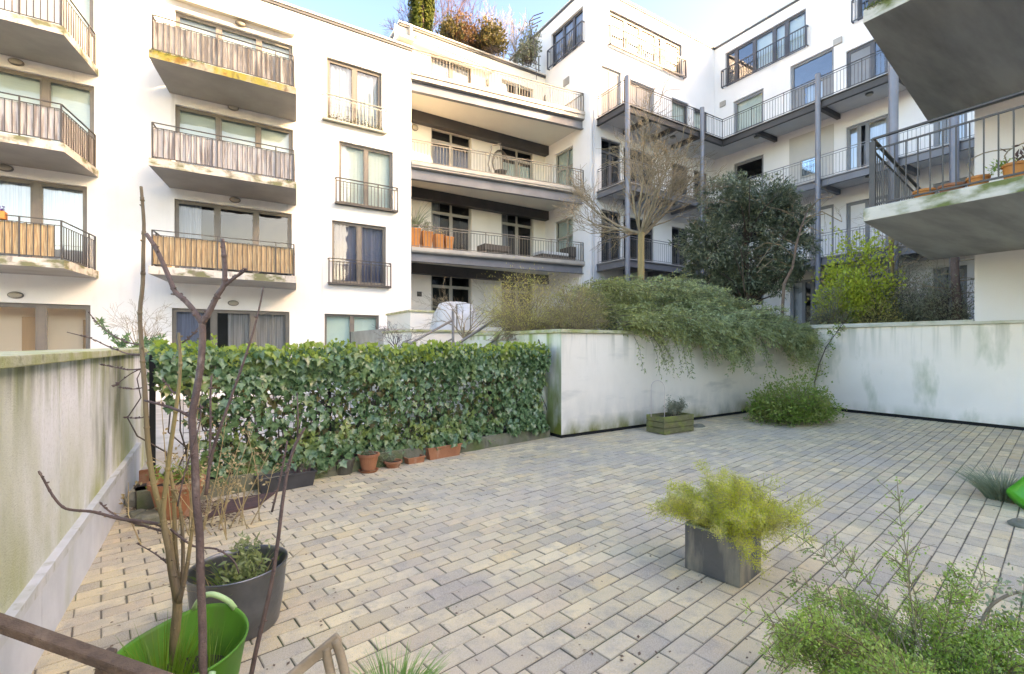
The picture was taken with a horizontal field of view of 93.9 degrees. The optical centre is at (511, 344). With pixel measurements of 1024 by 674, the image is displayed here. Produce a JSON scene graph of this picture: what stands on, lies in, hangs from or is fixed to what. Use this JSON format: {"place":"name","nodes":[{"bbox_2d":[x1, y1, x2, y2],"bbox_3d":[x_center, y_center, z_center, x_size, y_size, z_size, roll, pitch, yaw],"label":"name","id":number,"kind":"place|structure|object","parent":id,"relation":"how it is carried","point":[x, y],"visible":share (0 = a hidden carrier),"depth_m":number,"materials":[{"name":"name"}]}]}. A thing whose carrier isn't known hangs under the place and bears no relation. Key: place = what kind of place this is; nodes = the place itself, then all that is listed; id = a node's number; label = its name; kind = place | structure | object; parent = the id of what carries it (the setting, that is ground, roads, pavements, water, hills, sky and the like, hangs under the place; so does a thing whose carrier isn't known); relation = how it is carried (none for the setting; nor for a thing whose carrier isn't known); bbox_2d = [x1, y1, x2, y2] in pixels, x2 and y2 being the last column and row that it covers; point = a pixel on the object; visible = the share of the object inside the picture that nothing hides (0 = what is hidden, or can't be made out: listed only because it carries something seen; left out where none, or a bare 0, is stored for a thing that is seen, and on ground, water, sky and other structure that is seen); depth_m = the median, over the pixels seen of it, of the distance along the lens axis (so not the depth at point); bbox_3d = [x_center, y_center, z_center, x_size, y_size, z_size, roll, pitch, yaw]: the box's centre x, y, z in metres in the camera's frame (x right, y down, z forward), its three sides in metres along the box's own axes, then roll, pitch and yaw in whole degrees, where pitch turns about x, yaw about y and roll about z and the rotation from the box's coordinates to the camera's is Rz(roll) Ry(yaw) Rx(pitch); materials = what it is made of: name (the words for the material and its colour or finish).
{"place":"outdoors","nodes":[
{"label":"outdoors","id":0,"kind":"place"},
{"bbox_2d":[204,287,305,673],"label":"thin sapling","id":1,"kind":"object","parent":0,"point":[270,587],"visible":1,"depth_m":1.95,"materials":[{"name":"brown plant"}]},
{"bbox_2d":[141,392,416,473],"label":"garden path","id":2,"kind":"structure","parent":0,"point":[160,454],"depth_m":8.91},
{"bbox_2d":[95,317,165,347],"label":"fern plant","id":3,"kind":"object","parent":2,"relation":"on","point":[122,344],"visible":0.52,"depth_m":11.48,"materials":[{"name":"green plant"}]},
{"bbox_2d":[104,296,173,342],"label":"bare shrub","id":4,"kind":"object","parent":2,"relation":"on","point":[145,334],"visible":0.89,"depth_m":11.92,"materials":[{"name":"plant"}]},
{"bbox_2d":[349,637,452,673],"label":"potted grass","id":5,"kind":"object","parent":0,"point":[404,669],"depth_m":1.84,"materials":[{"name":"plant"}]},
{"bbox_2d":[351,329,490,396],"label":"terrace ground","id":6,"kind":"structure","parent":0,"point":[366,336],"depth_m":14.71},
{"bbox_2d":[386,310,434,328],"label":"terrace wall","id":7,"kind":"structure","parent":6,"relation":"on","point":[414,319],"depth_m":14.23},
{"bbox_2d":[382,329,500,387],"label":"terrace wall","id":8,"kind":"structure","parent":6,"relation":"on","point":[443,336],"depth_m":11.90,"materials":[{"name":"grey concrete"}]},
{"bbox_2d":[429,301,478,330],"bbox_3d":[-1.379,-0.773,12.893,1.442,0.846,1.547,0,0,-32],"label":"covered barbecue","id":9,"kind":"object","parent":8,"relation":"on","point":[466,307],"visible":0.69,"depth_m":12.88,"materials":[{"name":"white fabric"}]},
{"bbox_2d":[351,340,496,429],"bbox_3d":[-1.711,0.750,9.787,2.902,1.700,1.160,0,0,-32],"label":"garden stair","id":10,"kind":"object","parent":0,"point":[483,342],"visible":0.05,"depth_m":9.61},
{"bbox_2d":[31,411,1023,673],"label":"courtyard paving","id":11,"kind":"structure","parent":0,"point":[603,471],"depth_m":3.73,"materials":[{"name":"stone"}]},
{"bbox_2d":[0,348,148,673],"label":"garden wall","id":12,"kind":"structure","parent":11,"relation":"on","point":[66,430],"depth_m":2.77,"materials":[{"name":"white"}]},
{"bbox_2d":[0,612,173,673],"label":"folding chair","id":13,"kind":"object","parent":11,"relation":"on","point":[109,660],"visible":1,"depth_m":1.13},
{"bbox_2d":[145,459,205,520],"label":"potted plant","id":14,"kind":"object","parent":11,"relation":"on","point":[178,478],"visible":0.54,"depth_m":4.39,"materials":[{"name":"ceramic"}]},
{"bbox_2d":[117,591,248,673],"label":"green tub","id":15,"kind":"object","parent":11,"relation":"on","point":[229,617],"visible":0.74,"depth_m":2.17,"materials":[{"name":"plastic"}]},
{"bbox_2d":[37,186,238,667],"bbox_3d":[-1.597,0.347,2.055,0.830,2.051,0.117,0,0,3],"label":"fig sapling","id":16,"kind":"object","parent":15,"relation":"in","point":[177,579],"visible":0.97,"depth_m":2.04,"materials":[{"name":"brown plant"}]},
{"bbox_2d":[115,607,241,673],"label":"bulb grass","id":17,"kind":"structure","parent":15,"relation":"in","point":[176,669],"depth_m":1.96,"materials":[{"name":"green plant"}]},
{"bbox_2d":[144,233,247,673],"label":"forked sapling","id":18,"kind":"object","parent":15,"relation":"in","point":[199,537],"visible":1,"depth_m":1.81,"materials":[{"name":"brown plant"}]},
{"bbox_2d":[104,374,285,544],"bbox_3d":[-2.582,0.923,4.094,1.247,1.360,0.726,0,0,-2],"label":"dry perennial","id":19,"kind":"object","parent":11,"relation":"on","point":[230,463],"visible":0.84,"depth_m":4.10,"materials":[{"name":"plant"}]},
{"bbox_2d":[158,522,320,641],"bbox_3d":[-1.571,1.326,2.658,0.689,0.544,0.812,0,0,30],"label":"potted plant","id":20,"kind":"object","parent":11,"relation":"on","point":[245,589],"visible":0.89,"depth_m":2.68,"materials":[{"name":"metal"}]},
{"bbox_2d":[207,492,274,517],"bbox_3d":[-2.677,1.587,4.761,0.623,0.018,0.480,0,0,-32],"label":"trough","id":21,"kind":"object","parent":11,"relation":"on","point":[251,502],"visible":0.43,"depth_m":4.75,"materials":[{"name":"grey plastic"}]},
{"bbox_2d":[254,460,316,493],"bbox_3d":[-2.504,1.458,5.314,0.608,0.283,0.250,0,0,-41],"label":"plant trough","id":22,"kind":"object","parent":11,"relation":"on","point":[298,478],"visible":0.94,"depth_m":5.30,"materials":[{"name":"black plastic"}]},
{"bbox_2d":[287,633,349,673],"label":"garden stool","id":23,"kind":"object","parent":11,"relation":"on","point":[326,647],"visible":1,"depth_m":1.34,"materials":[{"name":"beige wood"}]},
{"bbox_2d":[133,426,537,508],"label":"hedge soil","id":24,"kind":"structure","parent":11,"relation":"on","point":[141,487],"depth_m":4.93,"materials":[{"name":"brown soil"}]},
{"bbox_2d":[127,333,551,488],"bbox_3d":[-1.521,0.725,6.653,5.988,1.702,0.801,0,0,-41],"label":"ivy hedge","id":25,"kind":"object","parent":24,"relation":"on","point":[352,367],"visible":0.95,"depth_m":5.99,"materials":[{"name":"green plant"}]},
{"bbox_2d":[137,426,549,509],"bbox_3d":[-1.484,1.510,6.459,5.651,0.190,0.050,0,0,-41],"label":"planter edging","id":26,"kind":"object","parent":11,"relation":"on","point":[144,499],"visible":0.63,"depth_m":6.23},
{"bbox_2d":[149,353,540,480],"bbox_3d":[-1.586,0.850,6.662,5.546,1.500,0.057,0,0,-41],"label":"fence","id":27,"kind":"object","parent":11,"relation":"on","point":[152,407],"visible":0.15,"depth_m":5.22,"materials":[{"name":"black metal"}]},
{"bbox_2d":[357,447,379,473],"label":"potted plant","id":28,"kind":"object","parent":11,"relation":"on","point":[368,462],"visible":1,"depth_m":5.95,"materials":[{"name":"ceramic"}]},
{"bbox_2d":[421,443,461,459],"bbox_3d":[-1.024,1.471,6.811,0.634,0.258,0.220,0,0,-41],"label":"plant trough","id":29,"kind":"object","parent":11,"relation":"on","point":[434,453],"visible":0.53,"depth_m":6.74,"materials":[{"name":"ceramic"}]},
{"bbox_2d":[94,448,995,669],"bbox_3d":[0.862,1.591,5.476,12.545,0.034,6.333,0,0,1],"label":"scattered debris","id":30,"kind":"object","parent":11,"relation":"on","point":[639,653],"visible":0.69,"depth_m":2.83,"materials":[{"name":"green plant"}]},
{"bbox_2d":[646,395,693,434],"bbox_3d":[2.978,1.251,8.819,0.908,0.698,0.523,0,0,-32],"label":"wooden crate planter","id":31,"kind":"object","parent":11,"relation":"on","point":[673,420],"visible":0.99,"depth_m":8.68,"materials":[{"name":"green wood"}]},
{"bbox_2d":[644,456,827,587],"bbox_3d":[1.534,1.202,3.349,1.120,0.789,0.915,0,0,36],"label":"potted shrub","id":32,"kind":"object","parent":11,"relation":"on","point":[728,525],"visible":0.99,"depth_m":3.24,"materials":[{"name":"plant"}]},
{"bbox_2d":[741,363,847,426],"bbox_3d":[5.840,1.067,9.963,2.415,1.425,1.699,0,0,-32],"label":"round bush","id":33,"kind":"object","parent":11,"relation":"on","point":[802,406],"visible":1,"depth_m":9.62,"materials":[{"name":"green plant"}]},
{"bbox_2d":[808,318,849,387],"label":"climbing plant","id":34,"kind":"object","parent":11,"relation":"on","point":[830,344],"visible":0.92,"depth_m":11.29,"materials":[{"name":"green plant"}]},
{"bbox_2d":[736,476,1023,673],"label":"shrub","id":35,"kind":"object","parent":11,"relation":"on","point":[890,651],"visible":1,"depth_m":1.89,"materials":[{"name":"plant"}]},
{"bbox_2d":[972,562,1023,642],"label":"lilac branch","id":36,"kind":"object","parent":35,"relation":"attached to","point":[995,602],"visible":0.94,"depth_m":1.90,"materials":[{"name":"green plant"}]},
{"bbox_2d":[794,320,1023,430],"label":"boundary wall","id":37,"kind":"structure","parent":11,"relation":"on","point":[969,372],"depth_m":10.04,"materials":[{"name":"white"}]},
{"bbox_2d":[863,0,1023,323],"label":"apartment building","id":38,"kind":"structure","parent":11,"relation":"on","point":[946,59],"depth_m":7.50,"materials":[{"name":"white paint"}]},
{"bbox_2d":[985,143,1023,178],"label":"plant bowl","id":39,"kind":"object","parent":38,"relation":"on","point":[1006,169],"visible":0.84,"depth_m":5.78,"materials":[{"name":"ceramic"}]},
{"bbox_2d":[942,459,1023,503],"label":"ornamental grass","id":40,"kind":"object","parent":11,"relation":"on","point":[987,487],"depth_m":5.00,"materials":[{"name":"green plant"}]},
{"bbox_2d":[1006,476,1023,508],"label":"tipped tub","id":41,"kind":"object","parent":11,"relation":"on","point":[1015,492],"visible":1,"depth_m":4.61,"materials":[{"name":"green plastic"}]},
{"bbox_2d":[34,417,1023,673],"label":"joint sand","id":42,"kind":"structure","parent":0,"point":[632,573],"depth_m":3.23,"materials":[{"name":"grey sand"}]},
{"bbox_2d":[281,0,791,59],"label":"sky","id":43,"kind":"structure","parent":0,"point":[713,22],"materials":[{"name":"white"}]},
{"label":"raised garden","id":44,"kind":"structure","parent":0,"visible":0},
{"bbox_2d":[462,257,568,340],"bbox_3d":[0.287,-0.892,9.550,2.450,1.749,1.958,0,0,-32],"label":"yellow shrub","id":45,"kind":"object","parent":44,"relation":"on","point":[516,319],"visible":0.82,"depth_m":9.34,"materials":[{"name":"plant"}]},
{"bbox_2d":[534,273,617,329],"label":"olive shrub","id":46,"kind":"object","parent":44,"relation":"on","point":[572,320],"visible":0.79,"depth_m":9.21,"materials":[{"name":"green plant"}]},
{"bbox_2d":[554,74,734,330],"bbox_3d":[3.616,-3.094,13.197,4.952,6.201,5.008,0,0,-32],"label":"bare tree","id":47,"kind":"object","parent":44,"relation":"on","point":[645,228],"visible":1,"depth_m":12.68,"materials":[{"name":"brown plant"}]},
{"bbox_2d":[551,267,826,380],"bbox_3d":[4.609,-0.495,11.361,7.500,2.446,3.268,0,0,-32],"label":"overhanging shrub","id":48,"kind":"object","parent":44,"relation":"on","point":[698,311],"visible":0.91,"depth_m":10.22,"materials":[{"name":"green plant"}]},
{"bbox_2d":[508,0,973,330],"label":"apartment building","id":49,"kind":"structure","parent":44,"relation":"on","point":[807,92],"depth_m":21.34,"materials":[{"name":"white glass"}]},
{"bbox_2d":[556,217,605,261],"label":"window","id":50,"kind":"structure","parent":49,"relation":"in","point":[560,232],"depth_m":22.30,"materials":[{"name":"grey glass"}]},
{"bbox_2d":[556,147,605,188],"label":"window","id":51,"kind":"structure","parent":49,"relation":"in","point":[565,158],"depth_m":22.24,"materials":[{"name":"grey glass"}]},
{"bbox_2d":[553,8,615,66],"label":"window","id":52,"kind":"structure","parent":49,"relation":"in","point":[578,17],"depth_m":22.12,"materials":[{"name":"blue glass"}]},
{"bbox_2d":[601,210,619,262],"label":"window","id":53,"kind":"structure","parent":49,"relation":"in","point":[616,254],"depth_m":21.61,"materials":[{"name":"black glass"}]},
{"bbox_2d":[601,138,619,187],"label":"window","id":54,"kind":"structure","parent":49,"relation":"in","point":[605,144],"depth_m":21.61,"materials":[{"name":"black glass"}]},
{"bbox_2d":[601,66,619,115],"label":"window","id":55,"kind":"structure","parent":49,"relation":"in","point":[609,78],"depth_m":21.32,"materials":[{"name":"beige glass"}]},
{"bbox_2d":[606,217,652,261],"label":"window","id":56,"kind":"structure","parent":49,"relation":"in","point":[633,243],"depth_m":22.99,"materials":[{"name":"black glass"}]},
{"bbox_2d":[606,148,652,186],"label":"window","id":57,"kind":"structure","parent":49,"relation":"in","point":[612,167],"depth_m":22.36,"materials":[{"name":"black glass"}]},
{"bbox_2d":[624,78,652,111],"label":"window","id":58,"kind":"structure","parent":49,"relation":"in","point":[636,93],"depth_m":22.37,"materials":[{"name":"beige glass"}]},
{"bbox_2d":[609,11,679,76],"bbox_3d":[6.292,-14.075,22.637,4.905,1.650,0.175,0,0,-32],"label":"window","id":59,"kind":"structure","parent":49,"relation":"in","point":[621,22],"depth_m":22.68,"materials":[{"name":"grey glass"}]},
{"bbox_2d":[734,155,762,191],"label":"window","id":60,"kind":"structure","parent":49,"relation":"in","point":[754,166],"depth_m":24.53,"materials":[{"name":"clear glass"}]},
{"bbox_2d":[734,89,762,133],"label":"window","id":61,"kind":"structure","parent":49,"relation":"in","point":[751,100],"depth_m":23.78,"materials":[{"name":"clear glass"}]},
{"bbox_2d":[726,10,805,86],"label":"window","id":62,"kind":"structure","parent":49,"relation":"in","point":[797,21],"depth_m":22.97,"materials":[{"name":"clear glass"}]},
{"bbox_2d":[791,278,833,324],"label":"window","id":63,"kind":"structure","parent":49,"relation":"in","point":[804,291],"depth_m":21.80,"materials":[{"name":"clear glass"}]},
{"bbox_2d":[791,47,833,110],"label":"window","id":64,"kind":"structure","parent":49,"relation":"in","point":[823,63],"depth_m":21.70,"materials":[{"name":"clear glass"}]},
{"bbox_2d":[792,204,833,258],"bbox_3d":[13.318,-4.770,21.167,0.070,2.456,1.803,0,0,-32],"label":"window","id":65,"kind":"structure","parent":49,"relation":"in","point":[829,209],"depth_m":20.69,"materials":[{"name":"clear glass"}]},
{"bbox_2d":[847,196,887,252],"bbox_3d":[14.434,-4.720,19.388,0.070,2.356,1.462,0,0,-32],"label":"window","id":66,"kind":"structure","parent":49,"relation":"in","point":[854,209],"depth_m":19.66,"materials":[{"name":"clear glass"}]},
{"bbox_2d":[847,115,887,170],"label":"window","id":67,"kind":"structure","parent":49,"relation":"in","point":[865,131],"depth_m":19.61,"materials":[{"name":"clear glass"}]},
{"bbox_2d":[847,40,887,87],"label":"window","id":68,"kind":"structure","parent":49,"relation":"in","point":[874,64],"depth_m":19.66,"materials":[{"name":"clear glass"}]},
{"bbox_2d":[934,265,966,316],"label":"window","id":69,"kind":"structure","parent":49,"relation":"in","point":[963,273],"depth_m":17.24,"materials":[{"name":"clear glass"}]},
{"bbox_2d":[934,113,966,146],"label":"window","id":70,"kind":"structure","parent":49,"relation":"in","point":[942,124],"depth_m":17.31,"materials":[{"name":"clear glass"}]},
{"bbox_2d":[668,167,824,308],"bbox_3d":[7.078,-2.654,14.703,4.527,5.325,3.368,0,0,-32],"label":"evergreen tree","id":71,"kind":"object","parent":44,"relation":"on","point":[737,278],"visible":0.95,"depth_m":14.26,"materials":[{"name":"green plant"}]},
{"bbox_2d":[746,173,842,316],"bbox_3d":[7.961,-2.391,13.636,2.873,4.788,1.627,0,0,4],"label":"leaning tree","id":72,"kind":"object","parent":44,"relation":"on","point":[791,268],"visible":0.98,"depth_m":13.57,"materials":[{"name":"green plant"}]},
{"bbox_2d":[804,273,861,324],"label":"grey shrub","id":73,"kind":"object","parent":44,"relation":"on","point":[825,319],"visible":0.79,"depth_m":12.46,"materials":[{"name":"plant"}]},
{"bbox_2d":[804,222,906,323],"bbox_3d":[9.296,-1.799,13.023,2.244,3.182,2.290,0,0,-32],"label":"acid green shrub","id":74,"kind":"object","parent":44,"relation":"on","point":[858,285],"visible":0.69,"depth_m":12.59,"materials":[{"name":"green plant"}]},
{"bbox_2d":[851,281,909,323],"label":"garden shrub","id":75,"kind":"object","parent":44,"relation":"on","point":[868,319],"visible":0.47,"depth_m":12.00,"materials":[{"name":"green plant"}]},
{"bbox_2d":[860,226,930,310],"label":"garden shrub","id":76,"kind":"object","parent":44,"relation":"on","point":[895,273],"visible":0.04,"depth_m":14.73,"materials":[{"name":"green plant"}]},
{"bbox_2d":[871,257,950,321],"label":"garden shrub","id":77,"kind":"object","parent":44,"relation":"on","point":[909,307],"visible":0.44,"depth_m":12.15,"materials":[{"name":"green plant"}]},
{"bbox_2d":[894,257,973,319],"bbox_3d":[10.508,-1.831,11.379,1.865,3.570,2.559,0,0,-45],"label":"slim tree","id":78,"kind":"object","parent":44,"relation":"on","point":[954,265],"visible":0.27,"depth_m":11.25,"materials":[{"name":"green plant"}]},
{"bbox_2d":[909,266,973,320],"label":"garden shrub","id":79,"kind":"object","parent":44,"relation":"on","point":[938,313],"visible":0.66,"depth_m":11.43,"materials":[{"name":"green plant"}]},
{"label":"ground","id":80,"kind":"structure","parent":0,"visible":0},
{"bbox_2d":[0,0,412,400],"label":"apartment building","id":81,"kind":"structure","parent":80,"relation":"on","point":[269,141],"depth_m":13.63,"materials":[{"name":"white paint"}]},
{"bbox_2d":[0,176,86,266],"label":"window","id":82,"kind":"structure","parent":81,"relation":"in","point":[20,197],"depth_m":12.68,"materials":[{"name":"brown glass"}]},
{"bbox_2d":[0,302,89,351],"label":"window","id":83,"kind":"structure","parent":81,"relation":"in","point":[23,326],"depth_m":12.84,"materials":[{"name":"beige glass"}]},
{"bbox_2d":[0,67,93,141],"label":"window","id":84,"kind":"structure","parent":81,"relation":"in","point":[78,99],"depth_m":12.60,"materials":[{"name":"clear glass"}]},
{"bbox_2d":[0,0,93,36],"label":"window","id":85,"kind":"structure","parent":81,"relation":"in","point":[86,7],"depth_m":13.02,"materials":[{"name":"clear glass"}]},
{"bbox_2d":[172,308,288,377],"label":"window","id":86,"kind":"structure","parent":81,"relation":"in","point":[231,327],"depth_m":15.08,"materials":[{"name":"clear glass"}]},
{"bbox_2d":[175,199,290,275],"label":"window","id":87,"kind":"structure","parent":81,"relation":"in","point":[190,217],"depth_m":15.77,"materials":[{"name":"brown glass"}]},
{"bbox_2d":[176,106,291,180],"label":"window","id":88,"kind":"structure","parent":81,"relation":"in","point":[187,118],"depth_m":14.91,"materials":[{"name":"clear glass"}]},
{"bbox_2d":[176,12,291,85],"bbox_3d":[-8.567,-8.671,14.897,3.144,2.178,0.155,0,0,-32],"label":"window","id":89,"kind":"structure","parent":81,"relation":"in","point":[180,17],"depth_m":14.85,"materials":[{"name":"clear glass"}]},
{"bbox_2d":[325,314,377,346],"bbox_3d":[-5.625,0.040,16.743,1.852,2.180,0.155,0,0,-32],"label":"window","id":90,"kind":"structure","parent":81,"relation":"in","point":[339,326],"depth_m":16.68,"materials":[{"name":"clear glass"}]},
{"bbox_2d":[327,58,380,129],"bbox_3d":[-5.559,-8.680,16.804,1.882,2.120,0.191,0,0,-32],"label":"window","id":91,"kind":"structure","parent":81,"relation":"in","point":[344,80],"depth_m":16.76,"materials":[{"name":"grey"}]},
{"bbox_2d":[332,221,384,285],"bbox_3d":[-5.425,-3.180,16.885,1.862,2.120,0.186,0,0,-32],"label":"window","id":92,"kind":"structure","parent":81,"relation":"in","point":[352,241],"depth_m":16.86,"materials":[{"name":"clear glass"}]},
{"bbox_2d":[339,142,391,208],"bbox_3d":[-5.213,-5.930,17.005,1.887,2.120,0.161,0,0,-32],"label":"window","id":93,"kind":"structure","parent":81,"relation":"in","point":[359,163],"depth_m":16.97,"materials":[{"name":"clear glass"}]},
{"bbox_2d":[389,20,584,330],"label":"apartment building","id":94,"kind":"structure","parent":80,"relation":"on","point":[470,105],"depth_m":20.52,"materials":[{"name":"white paint"}]},
{"bbox_2d":[407,0,434,31],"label":"ivy column","id":95,"kind":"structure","parent":94,"relation":"on","point":[418,11],"depth_m":21.04,"materials":[{"name":"green plant"}]},
{"bbox_2d":[433,10,467,43],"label":"roof bush","id":96,"kind":"object","parent":94,"relation":"on","point":[444,28],"visible":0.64,"depth_m":20.69,"materials":[{"name":"green plant"}]},
{"bbox_2d":[431,275,470,310],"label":"window","id":97,"kind":"structure","parent":94,"relation":"in","point":[457,288],"depth_m":22.18,"materials":[{"name":"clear glass"}]},
{"bbox_2d":[431,202,470,250],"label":"window","id":98,"kind":"structure","parent":94,"relation":"in","point":[445,216],"depth_m":21.90,"materials":[{"name":"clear glass"}]},
{"bbox_2d":[431,128,470,169],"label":"window","id":99,"kind":"structure","parent":94,"relation":"in","point":[458,158],"depth_m":21.11,"materials":[{"name":"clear glass"}]},
{"bbox_2d":[431,57,470,82],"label":"window","id":100,"kind":"structure","parent":94,"relation":"in","point":[457,72],"depth_m":20.91,"materials":[{"name":"grey"}]},
{"bbox_2d":[448,1,477,47],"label":"roof bush","id":101,"kind":"object","parent":94,"relation":"on","point":[470,33],"visible":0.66,"depth_m":20.89,"materials":[{"name":"brown plant"}]},
{"bbox_2d":[470,15,510,56],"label":"roof bush","id":102,"kind":"object","parent":94,"relation":"on","point":[493,31],"visible":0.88,"depth_m":21.27,"materials":[{"name":"green plant"}]},
{"bbox_2d":[501,281,531,330],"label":"window","id":103,"kind":"structure","parent":94,"relation":"in","point":[502,282],"depth_m":23.98,"materials":[{"name":"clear glass"}]},
{"bbox_2d":[501,214,531,256],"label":"window","id":104,"kind":"structure","parent":94,"relation":"in","point":[511,225],"depth_m":23.50,"materials":[{"name":"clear glass"}]},
{"bbox_2d":[501,146,531,179],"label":"window","id":105,"kind":"structure","parent":94,"relation":"in","point":[508,151],"depth_m":22.96,"materials":[{"name":"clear glass"}]},
{"bbox_2d":[497,5,542,63],"bbox_3d":[0.166,-14.499,22.893,2.107,2.657,2.757,0,0,-32],"label":"bare roof tree","id":106,"kind":"object","parent":94,"relation":"on","point":[517,38],"visible":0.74,"depth_m":22.72,"materials":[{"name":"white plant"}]},
{"bbox_2d":[515,18,541,67],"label":"roof bush","id":107,"kind":"object","parent":94,"relation":"on","point":[527,56],"visible":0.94,"depth_m":22.38,"materials":[{"name":"green plant"}]},
{"bbox_2d":[533,246,575,260],"bbox_3d":[1.929,-4.015,21.278,1.909,0.730,0.800,0,0,-32],"label":"lounge sofa","id":108,"kind":"object","parent":94,"relation":"on","point":[539,253],"visible":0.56,"depth_m":21.08,"materials":[{"name":"fabric"}]},
{"bbox_2d":[463,329,793,437],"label":"planter wall","id":109,"kind":"structure","parent":80,"relation":"on","point":[598,381],"depth_m":9.06,"materials":[{"name":"white paint"}]},
{"bbox_2d":[397,276,502,339],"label":"bare shrub","id":110,"kind":"object","parent":109,"relation":"on","point":[462,335],"visible":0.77,"depth_m":10.79,"materials":[{"name":"brown plant"}]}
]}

